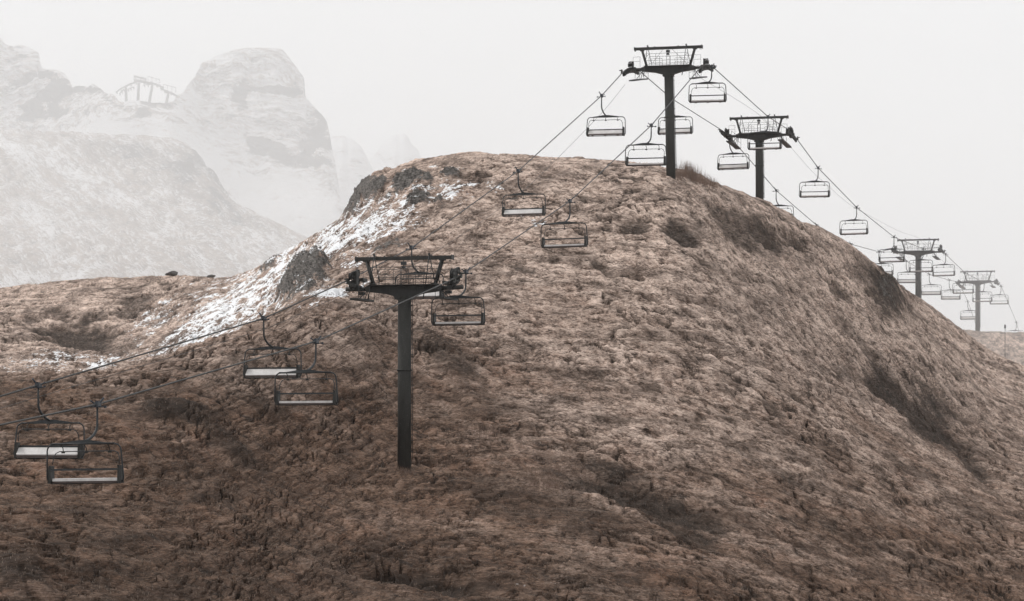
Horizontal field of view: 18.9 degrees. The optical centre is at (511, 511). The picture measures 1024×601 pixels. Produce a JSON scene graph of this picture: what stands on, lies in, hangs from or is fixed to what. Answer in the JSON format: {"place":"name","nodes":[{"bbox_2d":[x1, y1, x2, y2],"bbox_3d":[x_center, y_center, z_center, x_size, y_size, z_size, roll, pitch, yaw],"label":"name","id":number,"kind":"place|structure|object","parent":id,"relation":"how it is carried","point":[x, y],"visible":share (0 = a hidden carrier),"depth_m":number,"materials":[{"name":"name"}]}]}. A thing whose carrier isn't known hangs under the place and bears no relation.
{"place":"outdoors","nodes":[
{"label":"outdoors","id":0,"kind":"place"},
{"bbox_2d":[0,128,307,287],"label":"hill","id":1,"kind":"structure","parent":0,"point":[77,205],"depth_m":975.07,"materials":[{"name":"white snow"}]},
{"bbox_2d":[0,38,344,237],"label":"mountain","id":2,"kind":"structure","parent":0,"point":[249,126],"depth_m":1439.88,"materials":[{"name":"grey stone"}]},
{"bbox_2d":[116,75,177,103],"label":"rope trestle","id":3,"kind":"object","parent":2,"relation":"on","point":[152,84],"visible":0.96,"depth_m":1394.43,"materials":[{"name":"metal"}]},
{"bbox_2d":[331,135,373,207],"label":"distant ridge","id":4,"kind":"structure","parent":0,"point":[353,166],"depth_m":1937.14,"materials":[{"name":"grey stone"}]},
{"bbox_2d":[370,133,420,170],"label":"distant ridge","id":5,"kind":"structure","parent":0,"point":[395,151],"depth_m":2253.59,"materials":[{"name":"grey stone"}]},
{"bbox_2d":[0,151,1023,600],"bbox_3d":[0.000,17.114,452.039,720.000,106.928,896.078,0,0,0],"label":"hillside","id":6,"kind":"structure","parent":0,"point":[362,225],"depth_m":211.22,"materials":[{"name":"brown plant"}]},
{"bbox_2d":[165,271,177,275],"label":"boulder","id":7,"kind":"object","parent":6,"relation":"on","point":[172,273],"visible":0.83,"depth_m":403.11,"materials":[{"name":"grey stone"}]},
{"bbox_2d":[344,253,464,472],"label":"lift pylon","id":8,"kind":"object","parent":6,"relation":"on","point":[400,292],"visible":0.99,"depth_m":188.65,"materials":[{"name":"metal"}]},
{"bbox_2d":[0,86,623,408],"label":"signal cable","id":9,"kind":"object","parent":8,"relation":"attached to","point":[296,315],"visible":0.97,"depth_m":173.38,"materials":[{"name":"metal"}]},
{"bbox_2d":[0,67,974,396],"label":"haul rope","id":10,"kind":"object","parent":8,"relation":"attached to","point":[380,263],"visible":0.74,"depth_m":186.62,"materials":[{"name":"metal"}]},
{"bbox_2d":[14,378,84,458],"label":"chairlift chair","id":11,"kind":"object","parent":10,"relation":"hanging from","point":[37,451],"visible":0.94,"depth_m":142.66,"materials":[{"name":"metal"}]},
{"bbox_2d":[243,312,301,378],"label":"chairlift chair","id":12,"kind":"object","parent":10,"relation":"hanging from","point":[264,372],"visible":0.93,"depth_m":174.27,"materials":[{"name":"metal"}]},
{"bbox_2d":[394,243,443,298],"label":"chairlift chair","id":13,"kind":"object","parent":10,"relation":"hanging from","point":[430,295],"visible":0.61,"depth_m":204.14,"materials":[{"name":"metal"}]},
{"bbox_2d":[502,166,545,216],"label":"chairlift chair","id":14,"kind":"object","parent":10,"relation":"hanging from","point":[516,212],"visible":1,"depth_m":234.15,"materials":[{"name":"metal"}]},
{"bbox_2d":[586,92,625,136],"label":"chairlift chair","id":15,"kind":"object","parent":10,"relation":"hanging from","point":[606,132],"visible":0.99,"depth_m":264.44,"materials":[{"name":"metal"}]},
{"bbox_2d":[657,115,692,134],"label":"chairlift chair","id":16,"kind":"object","parent":10,"relation":"hanging from","point":[661,131],"visible":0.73,"depth_m":295.12,"materials":[{"name":"metal"}]},
{"bbox_2d":[717,137,749,169],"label":"chairlift chair","id":17,"kind":"object","parent":10,"relation":"hanging from","point":[732,166],"visible":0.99,"depth_m":325.94,"materials":[{"name":"metal"}]},
{"bbox_2d":[773,187,793,215],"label":"chairlift chair","id":18,"kind":"object","parent":10,"relation":"hanging from","point":[782,205],"visible":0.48,"depth_m":354.89,"materials":[{"name":"metal"}]},
{"bbox_2d":[876,250,893,274],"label":"chairlift chair","id":19,"kind":"object","parent":10,"relation":"hanging from","point":[891,272],"visible":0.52,"depth_m":442.56,"materials":[{"name":"metal"}]},
{"bbox_2d":[897,259,914,282],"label":"chairlift chair","id":20,"kind":"object","parent":10,"relation":"hanging from","point":[905,280],"visible":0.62,"depth_m":474.97,"materials":[{"name":"metal"}]},
{"bbox_2d":[922,273,941,294],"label":"chairlift chair","id":21,"kind":"object","parent":10,"relation":"hanging from","point":[932,292],"visible":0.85,"depth_m":507.60,"materials":[{"name":"metal"}]},
{"bbox_2d":[941,278,960,299],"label":"chairlift chair","id":22,"kind":"object","parent":10,"relation":"hanging from","point":[951,297],"visible":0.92,"depth_m":539.92,"materials":[{"name":"metal"}]},
{"bbox_2d":[960,301,974,319],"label":"chairlift chair","id":23,"kind":"object","parent":10,"relation":"hanging from","point":[968,317],"visible":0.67,"depth_m":572.76,"materials":[{"name":"metal"}]},
{"bbox_2d":[0,64,1018,425],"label":"haul rope","id":24,"kind":"object","parent":8,"relation":"attached to","point":[428,290],"visible":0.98,"depth_m":171.88,"materials":[{"name":"metal"}]},
{"bbox_2d":[46,397,123,483],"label":"chairlift chair","id":25,"kind":"object","parent":24,"relation":"hanging from","point":[50,475],"visible":1,"depth_m":129.87,"materials":[{"name":"metal"}]},
{"bbox_2d":[274,336,337,405],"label":"chairlift chair","id":26,"kind":"object","parent":24,"relation":"hanging from","point":[278,401],"visible":1,"depth_m":159.52,"materials":[{"name":"metal"}]},
{"bbox_2d":[431,267,485,325],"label":"chairlift chair","id":27,"kind":"object","parent":24,"relation":"hanging from","point":[458,297],"visible":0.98,"depth_m":189.13,"materials":[{"name":"metal"}]},
{"bbox_2d":[540,197,587,248],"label":"chairlift chair","id":28,"kind":"object","parent":24,"relation":"hanging from","point":[585,244],"visible":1,"depth_m":218.41,"materials":[{"name":"metal"}]},
{"bbox_2d":[625,122,666,166],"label":"chairlift chair","id":29,"kind":"object","parent":24,"relation":"hanging from","point":[627,163],"visible":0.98,"depth_m":248.54,"materials":[{"name":"metal"}]},
{"bbox_2d":[688,64,726,102],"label":"chairlift chair","id":30,"kind":"object","parent":24,"relation":"hanging from","point":[690,100],"visible":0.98,"depth_m":276.58,"materials":[{"name":"metal"}]},
{"bbox_2d":[747,114,781,149],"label":"chairlift chair","id":31,"kind":"object","parent":24,"relation":"hanging from","point":[765,148],"visible":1,"depth_m":306.75,"materials":[{"name":"metal"}]},
{"bbox_2d":[799,166,829,197],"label":"chairlift chair","id":32,"kind":"object","parent":24,"relation":"hanging from","point":[809,196],"visible":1,"depth_m":339.39,"materials":[{"name":"metal"}]},
{"bbox_2d":[839,206,867,234],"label":"chairlift chair","id":33,"kind":"object","parent":24,"relation":"hanging from","point":[855,219],"visible":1,"depth_m":369.05,"materials":[{"name":"metal"}]},
{"bbox_2d":[878,236,904,262],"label":"chairlift chair","id":34,"kind":"object","parent":24,"relation":"hanging from","point":[880,261],"visible":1,"depth_m":403.46,"materials":[{"name":"metal"}]},
{"bbox_2d":[909,247,932,272],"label":"chairlift chair","id":35,"kind":"object","parent":24,"relation":"hanging from","point":[931,267],"visible":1,"depth_m":435.19,"materials":[{"name":"metal"}]},
{"bbox_2d":[932,253,954,276],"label":"chairlift chair","id":36,"kind":"object","parent":24,"relation":"hanging from","point":[933,275],"visible":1,"depth_m":463.78,"materials":[{"name":"metal"}]},
{"bbox_2d":[952,272,973,293],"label":"chairlift chair","id":37,"kind":"object","parent":24,"relation":"hanging from","point":[953,292],"visible":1,"depth_m":494.20,"materials":[{"name":"metal"}]},
{"bbox_2d":[972,282,992,301],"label":"chairlift chair","id":38,"kind":"object","parent":24,"relation":"hanging from","point":[991,300],"visible":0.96,"depth_m":527.81,"materials":[{"name":"metal"}]},
{"bbox_2d":[990,285,1008,304],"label":"chairlift chair","id":39,"kind":"object","parent":24,"relation":"hanging from","point":[1000,294],"visible":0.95,"depth_m":561.49,"materials":[{"name":"metal"}]},
{"bbox_2d":[395,464,414,475],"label":"dry brush","id":40,"kind":"object","parent":6,"relation":"on","point":[405,471],"visible":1,"depth_m":188.18,"materials":[{"name":"brown plant"}]},
{"bbox_2d":[438,450,484,477],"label":"dry brush","id":41,"kind":"object","parent":6,"relation":"on","point":[464,457],"visible":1,"depth_m":193.53,"materials":[{"name":"brown plant"}]},
{"bbox_2d":[462,417,508,440],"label":"dry brush","id":42,"kind":"object","parent":6,"relation":"on","point":[483,430],"visible":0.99,"depth_m":202.00,"materials":[{"name":"brown plant"}]},
{"bbox_2d":[519,463,568,492],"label":"dry brush","id":43,"kind":"object","parent":6,"relation":"on","point":[548,477],"visible":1,"depth_m":190.79,"materials":[{"name":"brown plant"}]},
{"bbox_2d":[545,451,600,493],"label":"dry brush","id":44,"kind":"object","parent":6,"relation":"on","point":[573,468],"visible":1,"depth_m":196.83,"materials":[{"name":"brown plant"}]},
{"bbox_2d":[619,44,715,178],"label":"lift pylon","id":45,"kind":"object","parent":6,"relation":"on","point":[668,72],"visible":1,"depth_m":275.24,"materials":[{"name":"metal"}]},
{"bbox_2d":[701,78,974,271],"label":"signal cable","id":46,"kind":"object","parent":45,"relation":"attached to","point":[819,178],"visible":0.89,"depth_m":341.10,"materials":[{"name":"metal"}]},
{"bbox_2d":[676,159,709,189],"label":"grass clump","id":47,"kind":"object","parent":6,"relation":"on","point":[691,173],"visible":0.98,"depth_m":279.72,"materials":[{"name":"brown plant"}]},
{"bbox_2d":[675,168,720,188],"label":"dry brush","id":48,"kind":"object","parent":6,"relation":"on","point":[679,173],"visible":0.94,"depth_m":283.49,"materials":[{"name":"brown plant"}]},
{"bbox_2d":[718,114,799,199],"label":"lift pylon","id":49,"kind":"object","parent":6,"relation":"on","point":[759,156],"visible":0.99,"depth_m":322.65,"materials":[{"name":"metal"}]},
{"bbox_2d":[891,238,945,298],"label":"lift pylon","id":50,"kind":"object","parent":6,"relation":"on","point":[917,254],"visible":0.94,"depth_m":458.70,"materials":[{"name":"metal"}]},
{"bbox_2d":[955,270,1000,330],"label":"lift pylon","id":51,"kind":"object","parent":6,"relation":"on","point":[977,283],"visible":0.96,"depth_m":554.67,"materials":[{"name":"metal"}]},
{"bbox_2d":[0,0,1023,331],"label":"sky","id":52,"kind":"structure","parent":0,"point":[913,109],"materials":[{"name":"white"}]}
]}

